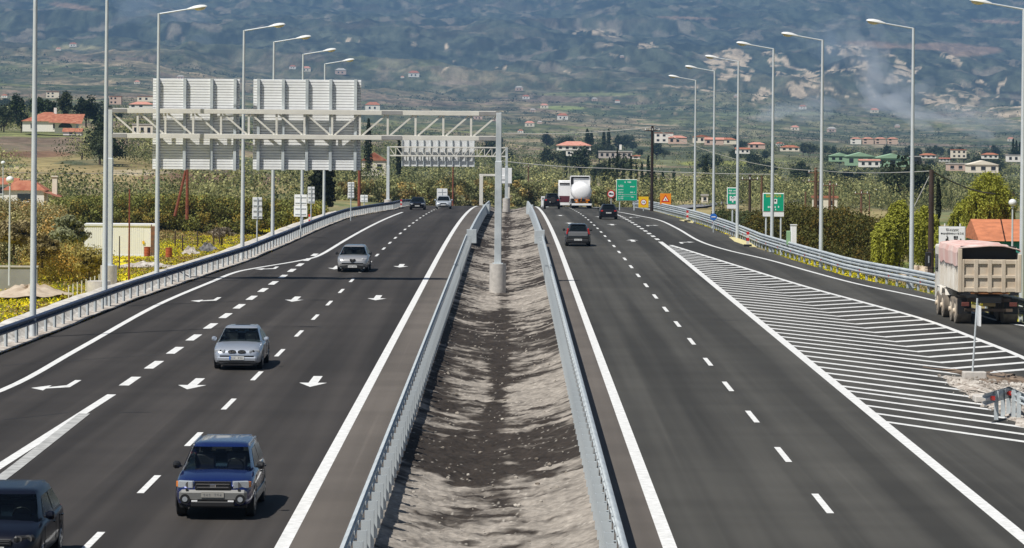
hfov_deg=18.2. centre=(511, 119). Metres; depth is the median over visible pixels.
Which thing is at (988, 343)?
ramp line
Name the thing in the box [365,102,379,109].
house
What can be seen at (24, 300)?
wildflowers
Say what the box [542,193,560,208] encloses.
dark offroad car
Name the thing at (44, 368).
edge line
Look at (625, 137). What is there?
valley tree
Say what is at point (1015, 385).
stones
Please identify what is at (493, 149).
valley tree
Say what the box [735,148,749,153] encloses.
house
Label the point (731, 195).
direction sign
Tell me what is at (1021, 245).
street lamp
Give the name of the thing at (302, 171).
street lamp
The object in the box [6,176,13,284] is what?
globe lamp
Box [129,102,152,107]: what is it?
house
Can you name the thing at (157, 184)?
street lamp
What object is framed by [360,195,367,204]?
road sign
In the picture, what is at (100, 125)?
valley tree
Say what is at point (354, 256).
silver hatchback
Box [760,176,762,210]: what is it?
utility pole
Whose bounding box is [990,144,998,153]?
valley tree
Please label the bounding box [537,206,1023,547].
road
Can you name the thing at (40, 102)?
dark tree
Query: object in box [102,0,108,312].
street lamp
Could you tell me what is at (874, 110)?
house
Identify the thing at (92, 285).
concrete block
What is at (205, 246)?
rubble heap
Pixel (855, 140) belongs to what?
house
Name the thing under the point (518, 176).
dark tree
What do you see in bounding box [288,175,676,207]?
scrub
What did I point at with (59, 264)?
scrub
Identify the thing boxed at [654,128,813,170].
power cable
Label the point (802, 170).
valley tree
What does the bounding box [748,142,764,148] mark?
house
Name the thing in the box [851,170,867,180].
dark tree
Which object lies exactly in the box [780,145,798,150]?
house
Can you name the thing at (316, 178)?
cypress
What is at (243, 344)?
silver sedan
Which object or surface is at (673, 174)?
cypress
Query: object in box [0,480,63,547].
dark hatchback
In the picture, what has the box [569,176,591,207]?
tanker truck
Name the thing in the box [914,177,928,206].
power cable
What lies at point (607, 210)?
black hatchback
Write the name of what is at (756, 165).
valley tree
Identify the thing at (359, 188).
utility pole
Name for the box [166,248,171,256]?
barrel
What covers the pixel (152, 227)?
door end
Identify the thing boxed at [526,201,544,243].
solid barrier
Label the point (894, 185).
valley tree
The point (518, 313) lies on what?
median ground
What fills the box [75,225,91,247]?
olive tree
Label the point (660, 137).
house
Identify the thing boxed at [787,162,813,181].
valley tree
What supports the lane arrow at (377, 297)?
on the road at (98, 468)
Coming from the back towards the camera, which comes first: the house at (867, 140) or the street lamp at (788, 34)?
the house at (867, 140)
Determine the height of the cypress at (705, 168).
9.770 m
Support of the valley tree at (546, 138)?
on the ground at (570, 52)
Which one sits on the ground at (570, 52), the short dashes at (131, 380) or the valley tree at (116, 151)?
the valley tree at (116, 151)
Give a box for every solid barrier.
[467,201,490,242]
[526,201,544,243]
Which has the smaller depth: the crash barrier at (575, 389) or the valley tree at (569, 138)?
the crash barrier at (575, 389)
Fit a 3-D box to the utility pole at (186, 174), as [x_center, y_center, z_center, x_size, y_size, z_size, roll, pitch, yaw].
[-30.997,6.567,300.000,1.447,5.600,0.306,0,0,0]
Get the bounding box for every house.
[0,178,19,197]
[3,176,61,204]
[22,108,84,132]
[46,92,59,97]
[62,128,83,134]
[69,42,76,46]
[109,96,122,103]
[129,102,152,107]
[132,124,152,132]
[137,96,152,101]
[304,66,310,71]
[335,68,345,74]
[362,152,386,175]
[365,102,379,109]
[408,71,419,76]
[515,86,522,90]
[522,95,529,98]
[525,121,533,126]
[540,104,547,107]
[557,113,567,119]
[557,141,591,149]
[566,150,587,155]
[598,145,632,157]
[632,155,640,158]
[654,132,672,142]
[668,136,686,143]
[693,135,709,142]
[701,194,708,202]
[704,137,723,144]
[724,138,736,143]
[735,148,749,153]
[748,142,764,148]
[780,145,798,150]
[811,196,838,208]
[827,127,835,131]
[850,137,860,143]
[861,137,873,143]
[870,108,878,112]
[874,137,885,143]
[887,137,897,143]
[919,153,935,157]
[938,158,950,161]
[950,149,966,157]
[965,219,1019,252]
[981,153,998,158]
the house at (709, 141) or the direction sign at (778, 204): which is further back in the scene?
the house at (709, 141)
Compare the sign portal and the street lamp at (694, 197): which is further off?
the sign portal
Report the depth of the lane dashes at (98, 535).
79.56 m
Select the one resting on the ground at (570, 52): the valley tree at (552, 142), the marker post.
the valley tree at (552, 142)
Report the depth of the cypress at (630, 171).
725.85 m
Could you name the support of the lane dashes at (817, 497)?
on the road at (722, 472)
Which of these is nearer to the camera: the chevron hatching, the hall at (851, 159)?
the chevron hatching
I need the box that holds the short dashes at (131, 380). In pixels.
[120,254,317,384]
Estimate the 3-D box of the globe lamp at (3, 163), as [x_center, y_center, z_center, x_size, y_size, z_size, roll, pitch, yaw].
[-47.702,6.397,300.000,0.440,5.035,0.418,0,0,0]
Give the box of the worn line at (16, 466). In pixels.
[0,413,89,479]
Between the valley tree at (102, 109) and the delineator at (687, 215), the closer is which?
the delineator at (687, 215)
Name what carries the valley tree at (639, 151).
on the ground at (570, 52)
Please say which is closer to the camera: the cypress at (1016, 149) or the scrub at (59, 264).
the scrub at (59, 264)
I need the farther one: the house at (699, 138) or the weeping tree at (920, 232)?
the house at (699, 138)
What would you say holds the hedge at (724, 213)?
on the ground at (570, 52)
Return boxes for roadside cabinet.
[786,224,796,244]
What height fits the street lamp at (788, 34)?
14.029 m
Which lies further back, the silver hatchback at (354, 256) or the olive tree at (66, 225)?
the olive tree at (66, 225)
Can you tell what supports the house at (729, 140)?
on the ground at (570, 52)
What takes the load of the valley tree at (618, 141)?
on the ground at (570, 52)
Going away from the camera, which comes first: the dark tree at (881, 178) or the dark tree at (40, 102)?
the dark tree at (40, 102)
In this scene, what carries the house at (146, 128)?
on the ground at (570, 52)
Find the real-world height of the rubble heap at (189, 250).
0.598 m
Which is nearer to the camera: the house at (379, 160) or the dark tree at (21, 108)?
the house at (379, 160)
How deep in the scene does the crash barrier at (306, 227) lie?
152.32 m
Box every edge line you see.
[0,212,402,391]
[274,206,476,547]
[535,206,676,547]
[659,242,1023,543]
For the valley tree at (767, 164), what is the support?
on the ground at (570, 52)
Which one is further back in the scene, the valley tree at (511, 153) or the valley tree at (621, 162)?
the valley tree at (511, 153)
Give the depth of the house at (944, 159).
1080.00 m
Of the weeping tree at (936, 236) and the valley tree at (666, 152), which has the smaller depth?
the weeping tree at (936, 236)
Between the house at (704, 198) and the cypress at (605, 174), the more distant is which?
the cypress at (605, 174)
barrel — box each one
[144,247,150,255]
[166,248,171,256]
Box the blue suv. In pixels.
[173,434,265,515]
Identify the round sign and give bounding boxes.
[607,190,614,197]
[710,213,716,231]
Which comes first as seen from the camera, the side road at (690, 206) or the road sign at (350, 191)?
the road sign at (350, 191)
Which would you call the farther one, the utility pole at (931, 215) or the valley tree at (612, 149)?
the valley tree at (612, 149)
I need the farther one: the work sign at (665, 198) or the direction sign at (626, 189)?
the direction sign at (626, 189)
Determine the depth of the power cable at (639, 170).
419.97 m
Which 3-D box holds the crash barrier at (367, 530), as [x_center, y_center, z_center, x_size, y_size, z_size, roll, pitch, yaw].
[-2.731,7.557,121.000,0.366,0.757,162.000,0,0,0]
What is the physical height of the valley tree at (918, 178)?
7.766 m
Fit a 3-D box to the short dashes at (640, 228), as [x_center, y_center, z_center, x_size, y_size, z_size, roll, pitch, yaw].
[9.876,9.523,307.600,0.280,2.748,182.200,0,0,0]
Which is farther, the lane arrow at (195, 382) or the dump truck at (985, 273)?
the dump truck at (985, 273)
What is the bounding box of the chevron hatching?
[669,246,1023,441]
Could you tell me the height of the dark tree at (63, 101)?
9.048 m
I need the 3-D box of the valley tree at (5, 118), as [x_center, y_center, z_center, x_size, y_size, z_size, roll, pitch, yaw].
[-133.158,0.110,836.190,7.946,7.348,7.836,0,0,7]
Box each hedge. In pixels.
[48,192,328,234]
[710,207,761,231]
[739,201,905,278]
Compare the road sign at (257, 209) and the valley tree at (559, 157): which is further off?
the valley tree at (559, 157)
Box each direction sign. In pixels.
[616,179,636,209]
[727,188,735,236]
[763,193,783,255]
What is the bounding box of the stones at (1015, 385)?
[937,374,1023,424]
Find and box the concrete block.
[87,280,110,291]
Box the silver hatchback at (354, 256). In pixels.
[335,244,371,271]
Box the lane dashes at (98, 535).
[82,212,429,547]
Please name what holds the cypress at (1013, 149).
on the ground at (570, 52)
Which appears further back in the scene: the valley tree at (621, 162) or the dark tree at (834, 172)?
the dark tree at (834, 172)
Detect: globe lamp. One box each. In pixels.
[1,161,4,201]
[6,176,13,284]
[1009,199,1016,245]
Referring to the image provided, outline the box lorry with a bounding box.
[558,180,579,207]
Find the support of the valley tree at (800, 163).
on the ground at (570, 52)
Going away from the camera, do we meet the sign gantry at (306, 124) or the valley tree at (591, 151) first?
the sign gantry at (306, 124)
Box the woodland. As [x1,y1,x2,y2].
[0,45,1020,151]
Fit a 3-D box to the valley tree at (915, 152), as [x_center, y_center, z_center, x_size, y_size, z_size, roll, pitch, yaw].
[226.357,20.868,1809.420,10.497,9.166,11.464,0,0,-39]
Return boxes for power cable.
[2,172,155,173]
[504,127,650,133]
[504,161,777,174]
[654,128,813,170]
[819,170,928,172]
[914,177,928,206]
[934,171,1019,199]
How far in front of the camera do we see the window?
364.99 m
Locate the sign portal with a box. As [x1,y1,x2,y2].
[479,168,511,204]
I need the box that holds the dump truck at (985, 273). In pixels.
[925,240,1021,323]
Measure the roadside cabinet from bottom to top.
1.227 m
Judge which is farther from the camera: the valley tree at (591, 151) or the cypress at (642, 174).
the valley tree at (591, 151)
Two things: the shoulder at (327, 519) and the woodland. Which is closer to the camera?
the shoulder at (327, 519)
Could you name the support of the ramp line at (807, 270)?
on the road at (722, 472)
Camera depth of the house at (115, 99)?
1750.00 m
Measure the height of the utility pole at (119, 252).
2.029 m
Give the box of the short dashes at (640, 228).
[617,214,659,239]
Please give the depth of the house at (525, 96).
5794.43 m
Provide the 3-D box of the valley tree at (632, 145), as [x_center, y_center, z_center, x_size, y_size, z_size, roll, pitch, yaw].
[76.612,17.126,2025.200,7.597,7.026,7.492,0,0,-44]
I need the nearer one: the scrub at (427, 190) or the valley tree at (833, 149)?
the scrub at (427, 190)
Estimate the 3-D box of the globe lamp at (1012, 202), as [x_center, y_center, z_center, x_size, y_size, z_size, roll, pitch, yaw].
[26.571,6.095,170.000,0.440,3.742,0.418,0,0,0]
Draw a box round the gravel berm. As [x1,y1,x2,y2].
[0,205,390,345]
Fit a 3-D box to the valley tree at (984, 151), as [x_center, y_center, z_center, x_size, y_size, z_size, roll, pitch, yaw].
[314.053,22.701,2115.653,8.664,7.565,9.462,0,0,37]
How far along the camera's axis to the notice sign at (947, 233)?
151.97 m
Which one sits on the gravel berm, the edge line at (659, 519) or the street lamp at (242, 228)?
the street lamp at (242, 228)
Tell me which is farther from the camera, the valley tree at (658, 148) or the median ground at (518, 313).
the valley tree at (658, 148)
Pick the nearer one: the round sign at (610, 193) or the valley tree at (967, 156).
the round sign at (610, 193)
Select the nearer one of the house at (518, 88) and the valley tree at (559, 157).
the valley tree at (559, 157)
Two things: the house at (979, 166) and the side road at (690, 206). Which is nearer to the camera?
the side road at (690, 206)
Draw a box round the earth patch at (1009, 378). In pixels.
[925,366,1023,388]
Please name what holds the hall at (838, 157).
on the ground at (570, 52)
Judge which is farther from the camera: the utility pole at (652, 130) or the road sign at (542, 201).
the road sign at (542, 201)
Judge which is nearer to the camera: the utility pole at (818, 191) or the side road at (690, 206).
the utility pole at (818, 191)
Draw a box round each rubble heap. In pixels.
[0,283,71,297]
[120,261,173,267]
[182,246,199,254]
[197,242,217,250]
[902,265,934,277]
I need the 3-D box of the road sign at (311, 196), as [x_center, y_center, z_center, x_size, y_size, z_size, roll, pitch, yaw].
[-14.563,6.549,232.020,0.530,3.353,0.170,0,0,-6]
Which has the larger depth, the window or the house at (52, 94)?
the house at (52, 94)
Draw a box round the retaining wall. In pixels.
[0,265,38,290]
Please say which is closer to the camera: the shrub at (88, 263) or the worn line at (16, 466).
the worn line at (16, 466)
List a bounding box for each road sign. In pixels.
[252,197,261,258]
[294,194,306,238]
[307,187,314,220]
[348,182,353,220]
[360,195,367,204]
[437,188,446,197]
[541,196,547,206]
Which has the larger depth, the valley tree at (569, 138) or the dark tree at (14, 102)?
the valley tree at (569, 138)
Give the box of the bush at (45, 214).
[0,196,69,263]
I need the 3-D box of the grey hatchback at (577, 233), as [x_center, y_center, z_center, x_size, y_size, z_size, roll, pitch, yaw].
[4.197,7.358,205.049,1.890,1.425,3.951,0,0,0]
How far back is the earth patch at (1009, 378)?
99.72 m
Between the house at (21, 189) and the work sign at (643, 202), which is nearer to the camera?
the work sign at (643, 202)
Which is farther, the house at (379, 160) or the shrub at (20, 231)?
the house at (379, 160)
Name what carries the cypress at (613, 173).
on the ground at (570, 52)
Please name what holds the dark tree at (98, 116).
on the ground at (570, 52)
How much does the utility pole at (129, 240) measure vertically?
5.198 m
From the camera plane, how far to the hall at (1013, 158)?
1150.00 m
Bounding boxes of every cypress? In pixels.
[307,170,336,206]
[363,118,372,170]
[395,140,401,177]
[564,155,567,177]
[585,128,589,143]
[589,131,593,144]
[591,168,596,187]
[601,132,605,145]
[601,163,607,189]
[606,129,610,145]
[607,157,611,183]
[611,169,616,186]
[615,148,618,182]
[621,163,624,178]
[629,156,632,178]
[634,164,637,186]
[640,162,643,188]
[646,155,649,181]
[671,169,675,184]
[701,155,708,185]
[935,177,941,222]
[1011,138,1014,154]
[1015,140,1017,154]
[1018,142,1020,154]
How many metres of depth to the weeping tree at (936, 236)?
175.53 m
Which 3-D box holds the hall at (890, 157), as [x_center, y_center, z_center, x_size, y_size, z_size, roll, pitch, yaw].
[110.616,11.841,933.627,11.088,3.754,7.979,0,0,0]
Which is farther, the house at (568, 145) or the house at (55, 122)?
the house at (568, 145)
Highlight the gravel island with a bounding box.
[942,375,1023,426]
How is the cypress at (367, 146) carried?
on the ground at (570, 52)
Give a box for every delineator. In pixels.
[684,210,689,221]
[744,232,751,245]
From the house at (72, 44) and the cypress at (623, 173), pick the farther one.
the house at (72, 44)
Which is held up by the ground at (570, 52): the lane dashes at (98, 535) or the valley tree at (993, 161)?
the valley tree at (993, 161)
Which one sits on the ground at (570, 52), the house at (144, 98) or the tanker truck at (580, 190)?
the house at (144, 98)
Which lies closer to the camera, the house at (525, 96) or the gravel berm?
the gravel berm
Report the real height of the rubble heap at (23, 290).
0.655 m
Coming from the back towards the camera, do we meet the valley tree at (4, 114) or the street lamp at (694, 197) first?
the valley tree at (4, 114)
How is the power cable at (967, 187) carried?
attached to the utility pole at (931, 215)
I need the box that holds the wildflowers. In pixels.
[0,215,984,321]
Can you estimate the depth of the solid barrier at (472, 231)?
237.17 m
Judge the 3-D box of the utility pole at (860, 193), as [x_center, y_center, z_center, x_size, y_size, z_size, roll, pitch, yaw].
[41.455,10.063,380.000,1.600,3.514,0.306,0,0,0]
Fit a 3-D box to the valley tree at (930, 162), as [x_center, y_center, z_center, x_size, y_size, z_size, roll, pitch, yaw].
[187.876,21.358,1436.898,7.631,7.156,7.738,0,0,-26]
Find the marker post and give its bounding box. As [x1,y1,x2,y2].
[962,298,986,379]
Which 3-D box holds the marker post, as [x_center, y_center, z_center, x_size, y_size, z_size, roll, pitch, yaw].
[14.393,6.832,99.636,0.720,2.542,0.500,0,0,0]
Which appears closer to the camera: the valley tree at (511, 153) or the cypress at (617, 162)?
the cypress at (617, 162)
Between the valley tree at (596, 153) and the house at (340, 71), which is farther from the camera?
the house at (340, 71)
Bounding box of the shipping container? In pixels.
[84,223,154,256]
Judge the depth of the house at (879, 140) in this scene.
1750.00 m
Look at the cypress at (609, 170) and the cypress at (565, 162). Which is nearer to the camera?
the cypress at (609, 170)
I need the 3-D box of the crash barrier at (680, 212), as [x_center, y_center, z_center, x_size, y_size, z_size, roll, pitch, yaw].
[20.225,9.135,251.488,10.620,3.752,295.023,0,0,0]
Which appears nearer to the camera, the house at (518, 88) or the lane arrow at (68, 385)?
the lane arrow at (68, 385)
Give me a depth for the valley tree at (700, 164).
1205.76 m
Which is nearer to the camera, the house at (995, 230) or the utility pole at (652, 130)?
the house at (995, 230)
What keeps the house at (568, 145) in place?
on the ground at (570, 52)
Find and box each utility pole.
[119,236,119,268]
[128,189,129,279]
[173,170,188,218]
[357,170,360,205]
[452,167,453,205]
[645,126,659,210]
[741,174,758,212]
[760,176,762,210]
[808,168,823,211]
[818,176,819,206]
[823,181,837,209]
[855,189,867,212]
[928,170,933,289]
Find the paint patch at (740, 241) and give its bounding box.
[729,237,755,246]
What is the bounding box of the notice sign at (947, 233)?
[939,223,965,243]
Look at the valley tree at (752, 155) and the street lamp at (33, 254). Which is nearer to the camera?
the street lamp at (33, 254)
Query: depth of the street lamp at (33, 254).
115.46 m
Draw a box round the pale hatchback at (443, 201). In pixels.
[434,195,452,208]
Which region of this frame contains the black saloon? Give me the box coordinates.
[408,197,426,209]
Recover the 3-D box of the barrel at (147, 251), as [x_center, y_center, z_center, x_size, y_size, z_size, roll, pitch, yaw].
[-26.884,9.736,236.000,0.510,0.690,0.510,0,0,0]
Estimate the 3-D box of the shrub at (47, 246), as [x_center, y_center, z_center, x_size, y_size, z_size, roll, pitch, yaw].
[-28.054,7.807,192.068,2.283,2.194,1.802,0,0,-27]
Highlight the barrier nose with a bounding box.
[982,387,1023,419]
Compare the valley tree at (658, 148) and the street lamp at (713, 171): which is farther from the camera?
the valley tree at (658, 148)
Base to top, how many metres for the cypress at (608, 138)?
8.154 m
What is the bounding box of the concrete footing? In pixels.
[972,394,984,402]
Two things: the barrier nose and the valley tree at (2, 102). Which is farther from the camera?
the valley tree at (2, 102)
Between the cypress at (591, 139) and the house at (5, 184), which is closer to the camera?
the house at (5, 184)
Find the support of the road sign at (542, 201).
on the road at (722, 472)
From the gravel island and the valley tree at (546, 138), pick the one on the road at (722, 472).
the gravel island
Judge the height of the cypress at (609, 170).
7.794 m
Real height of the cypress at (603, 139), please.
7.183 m
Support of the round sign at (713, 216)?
on the ground at (570, 52)
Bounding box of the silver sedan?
[212,324,269,368]
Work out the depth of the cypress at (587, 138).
1499.30 m
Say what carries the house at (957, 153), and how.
on the ground at (570, 52)
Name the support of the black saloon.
on the road at (98, 468)
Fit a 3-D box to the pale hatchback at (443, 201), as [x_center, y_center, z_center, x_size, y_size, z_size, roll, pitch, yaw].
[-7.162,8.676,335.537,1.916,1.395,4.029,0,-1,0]
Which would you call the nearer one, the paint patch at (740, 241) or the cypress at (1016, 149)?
the paint patch at (740, 241)
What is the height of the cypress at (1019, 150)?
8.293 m
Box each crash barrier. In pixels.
[0,199,410,352]
[340,234,470,547]
[538,234,627,547]
[632,200,1023,321]
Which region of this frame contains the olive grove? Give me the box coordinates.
[0,99,1019,213]
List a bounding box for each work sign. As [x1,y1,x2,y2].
[638,197,648,210]
[660,193,670,204]
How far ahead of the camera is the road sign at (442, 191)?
384.99 m
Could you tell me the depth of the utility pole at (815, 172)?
329.85 m
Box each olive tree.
[48,214,88,247]
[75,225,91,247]
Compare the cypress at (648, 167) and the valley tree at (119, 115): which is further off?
the valley tree at (119, 115)
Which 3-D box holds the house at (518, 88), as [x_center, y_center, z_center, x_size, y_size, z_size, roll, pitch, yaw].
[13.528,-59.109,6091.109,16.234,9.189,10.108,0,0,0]
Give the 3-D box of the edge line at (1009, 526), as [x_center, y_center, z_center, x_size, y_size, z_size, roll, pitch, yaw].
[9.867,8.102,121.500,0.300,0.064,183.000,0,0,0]
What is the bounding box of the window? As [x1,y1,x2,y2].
[17,194,29,201]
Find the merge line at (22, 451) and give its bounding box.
[0,394,115,468]
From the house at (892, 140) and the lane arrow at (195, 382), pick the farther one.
the house at (892, 140)
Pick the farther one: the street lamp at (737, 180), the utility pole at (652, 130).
the utility pole at (652, 130)
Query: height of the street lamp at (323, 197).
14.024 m
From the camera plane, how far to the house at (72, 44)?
7056.05 m
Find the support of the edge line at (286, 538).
on the road at (98, 468)
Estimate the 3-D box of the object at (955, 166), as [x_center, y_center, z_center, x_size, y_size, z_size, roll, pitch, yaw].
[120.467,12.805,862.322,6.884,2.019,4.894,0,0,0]
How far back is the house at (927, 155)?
1100.00 m
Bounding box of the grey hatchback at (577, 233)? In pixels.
[563,223,591,245]
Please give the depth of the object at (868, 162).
905.00 m
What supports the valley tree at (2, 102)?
on the ground at (570, 52)
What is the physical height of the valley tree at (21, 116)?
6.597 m
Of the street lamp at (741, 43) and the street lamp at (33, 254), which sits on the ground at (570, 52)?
the street lamp at (741, 43)
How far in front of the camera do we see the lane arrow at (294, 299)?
140.81 m
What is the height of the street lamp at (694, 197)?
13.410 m
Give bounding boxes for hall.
[829,153,846,161]
[844,152,875,165]
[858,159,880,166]
[875,153,908,166]
[909,156,921,163]
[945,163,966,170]
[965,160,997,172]
[1006,155,1020,161]
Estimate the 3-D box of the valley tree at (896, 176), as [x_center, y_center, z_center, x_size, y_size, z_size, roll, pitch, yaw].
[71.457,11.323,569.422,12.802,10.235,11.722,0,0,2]
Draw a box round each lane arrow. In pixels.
[34,380,80,389]
[179,378,204,388]
[194,297,220,301]
[288,297,299,301]
[302,376,323,386]
[368,295,385,299]
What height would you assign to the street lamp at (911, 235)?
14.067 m
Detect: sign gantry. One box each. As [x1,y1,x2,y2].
[100,78,505,293]
[384,140,509,211]
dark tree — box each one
[8,93,24,119]
[10,104,25,111]
[29,96,44,114]
[43,99,57,112]
[56,90,72,113]
[73,94,99,128]
[90,111,103,125]
[510,173,524,189]
[824,169,841,179]
[838,170,853,181]
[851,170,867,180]
[877,169,888,181]
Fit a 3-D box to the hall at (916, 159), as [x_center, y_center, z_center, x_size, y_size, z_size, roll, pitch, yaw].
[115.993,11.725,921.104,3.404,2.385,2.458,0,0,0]
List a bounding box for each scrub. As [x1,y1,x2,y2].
[14,240,115,282]
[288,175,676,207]
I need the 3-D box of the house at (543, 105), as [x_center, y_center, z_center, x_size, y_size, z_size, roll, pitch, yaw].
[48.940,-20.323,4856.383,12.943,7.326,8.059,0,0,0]
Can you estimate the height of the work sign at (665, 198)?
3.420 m
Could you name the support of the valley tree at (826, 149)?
on the ground at (570, 52)
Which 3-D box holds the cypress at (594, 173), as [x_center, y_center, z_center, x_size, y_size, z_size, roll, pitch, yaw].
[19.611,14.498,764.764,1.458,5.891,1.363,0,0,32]
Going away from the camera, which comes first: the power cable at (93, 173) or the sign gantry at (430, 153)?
the sign gantry at (430, 153)
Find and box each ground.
[0,0,1023,354]
[374,207,598,547]
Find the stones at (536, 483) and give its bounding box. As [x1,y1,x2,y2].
[412,335,566,547]
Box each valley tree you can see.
[0,98,7,105]
[0,104,18,131]
[0,106,14,130]
[14,110,29,132]
[79,130,128,157]
[83,120,103,164]
[92,139,125,159]
[96,101,119,116]
[113,113,127,122]
[479,141,511,155]
[481,141,495,155]
[503,152,515,158]
[537,147,553,168]
[540,132,552,147]
[548,139,555,146]
[549,150,567,165]
[562,136,573,142]
[568,144,591,175]
[585,142,596,157]
[586,163,611,177]
[592,140,610,151]
[592,147,603,159]
[600,154,637,176]
[607,145,616,150]
[611,135,624,150]
[622,135,629,149]
[627,141,639,150]
[628,134,636,140]
[634,149,643,154]
[649,143,663,159]
[660,148,670,157]
[696,153,723,170]
[696,159,712,170]
[727,149,745,160]
[739,139,747,147]
[744,157,767,172]
[746,151,761,173]
[758,162,778,172]
[760,150,767,160]
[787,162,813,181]
[787,165,810,181]
[794,159,810,180]
[799,142,806,155]
[802,142,819,153]
[818,146,828,153]
[830,146,836,153]
[877,154,949,193]
[880,145,892,154]
[884,179,918,199]
[901,149,920,156]
[902,168,928,208]
[922,159,938,169]
[925,146,940,154]
[938,146,945,155]
[956,154,970,162]
[969,153,991,161]
[981,148,990,153]
[986,159,1002,168]
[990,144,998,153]
[993,159,1007,170]
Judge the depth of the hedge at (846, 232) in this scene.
202.88 m
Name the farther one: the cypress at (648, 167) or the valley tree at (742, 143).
the valley tree at (742, 143)
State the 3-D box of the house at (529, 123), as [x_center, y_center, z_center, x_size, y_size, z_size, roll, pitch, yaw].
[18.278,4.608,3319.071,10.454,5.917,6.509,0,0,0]
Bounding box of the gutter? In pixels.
[0,205,409,352]
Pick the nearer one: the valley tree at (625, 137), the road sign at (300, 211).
the road sign at (300, 211)
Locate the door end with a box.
[151,224,154,255]
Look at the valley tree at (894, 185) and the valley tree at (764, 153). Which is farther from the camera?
the valley tree at (764, 153)
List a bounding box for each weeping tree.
[869,217,900,271]
[885,199,909,273]
[906,205,940,265]
[927,227,938,265]
[947,199,968,225]
[958,171,1018,239]
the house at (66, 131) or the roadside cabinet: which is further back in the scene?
the house at (66, 131)
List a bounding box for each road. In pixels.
[0,206,473,547]
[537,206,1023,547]
[678,199,741,207]
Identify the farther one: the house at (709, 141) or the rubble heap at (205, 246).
the house at (709, 141)
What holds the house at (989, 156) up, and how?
on the ground at (570, 52)
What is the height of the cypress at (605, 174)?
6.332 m
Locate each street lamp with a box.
[29,0,37,343]
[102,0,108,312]
[154,5,206,292]
[240,23,284,263]
[271,35,310,251]
[301,48,335,223]
[322,58,353,228]
[669,75,695,222]
[685,65,714,229]
[705,55,738,237]
[736,41,774,253]
[781,32,823,268]
[866,19,914,289]
[970,0,1023,322]
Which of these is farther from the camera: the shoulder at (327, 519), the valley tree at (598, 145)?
the valley tree at (598, 145)
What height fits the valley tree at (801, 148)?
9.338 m
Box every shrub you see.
[0,217,38,254]
[24,232,61,267]
[73,250,101,280]
[207,227,236,244]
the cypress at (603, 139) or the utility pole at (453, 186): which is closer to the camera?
the utility pole at (453, 186)
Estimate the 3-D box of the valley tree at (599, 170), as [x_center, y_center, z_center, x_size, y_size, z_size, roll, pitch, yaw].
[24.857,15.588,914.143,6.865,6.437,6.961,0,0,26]
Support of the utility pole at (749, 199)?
on the ground at (570, 52)
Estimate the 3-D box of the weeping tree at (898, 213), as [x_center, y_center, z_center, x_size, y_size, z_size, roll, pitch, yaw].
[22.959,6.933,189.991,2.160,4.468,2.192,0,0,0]
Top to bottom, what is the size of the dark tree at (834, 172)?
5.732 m
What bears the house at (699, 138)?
on the ground at (570, 52)
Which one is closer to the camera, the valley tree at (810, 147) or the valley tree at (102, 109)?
the valley tree at (102, 109)
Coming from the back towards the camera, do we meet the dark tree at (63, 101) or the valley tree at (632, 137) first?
the valley tree at (632, 137)
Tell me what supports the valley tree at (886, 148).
on the ground at (570, 52)
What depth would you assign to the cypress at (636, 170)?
734.86 m
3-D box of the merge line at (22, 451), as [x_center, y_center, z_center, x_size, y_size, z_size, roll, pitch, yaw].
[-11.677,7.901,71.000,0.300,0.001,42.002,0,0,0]
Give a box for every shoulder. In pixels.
[289,206,491,547]
[524,206,662,547]
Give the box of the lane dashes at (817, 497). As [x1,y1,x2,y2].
[568,207,833,512]
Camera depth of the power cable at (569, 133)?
329.98 m
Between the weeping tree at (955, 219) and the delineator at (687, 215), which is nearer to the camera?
the weeping tree at (955, 219)
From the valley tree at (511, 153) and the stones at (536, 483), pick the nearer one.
the stones at (536, 483)
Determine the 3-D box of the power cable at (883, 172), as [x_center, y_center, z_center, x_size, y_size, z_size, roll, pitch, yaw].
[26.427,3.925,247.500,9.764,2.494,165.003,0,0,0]
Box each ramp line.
[621,212,1023,325]
[670,245,1023,358]
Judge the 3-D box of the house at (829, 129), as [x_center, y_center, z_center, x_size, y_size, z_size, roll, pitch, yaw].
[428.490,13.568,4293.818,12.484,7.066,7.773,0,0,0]
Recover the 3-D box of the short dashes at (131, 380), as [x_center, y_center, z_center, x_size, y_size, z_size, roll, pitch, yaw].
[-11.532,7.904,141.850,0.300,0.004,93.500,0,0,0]
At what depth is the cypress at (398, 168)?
599.77 m
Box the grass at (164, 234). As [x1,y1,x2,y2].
[0,216,1018,322]
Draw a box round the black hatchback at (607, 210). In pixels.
[597,204,617,218]
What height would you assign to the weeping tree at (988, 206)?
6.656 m
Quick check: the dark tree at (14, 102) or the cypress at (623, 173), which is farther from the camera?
the dark tree at (14, 102)
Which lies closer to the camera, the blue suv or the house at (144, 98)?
the blue suv
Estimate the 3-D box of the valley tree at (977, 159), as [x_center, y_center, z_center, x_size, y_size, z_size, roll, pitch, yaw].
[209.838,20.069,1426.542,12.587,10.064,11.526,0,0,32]

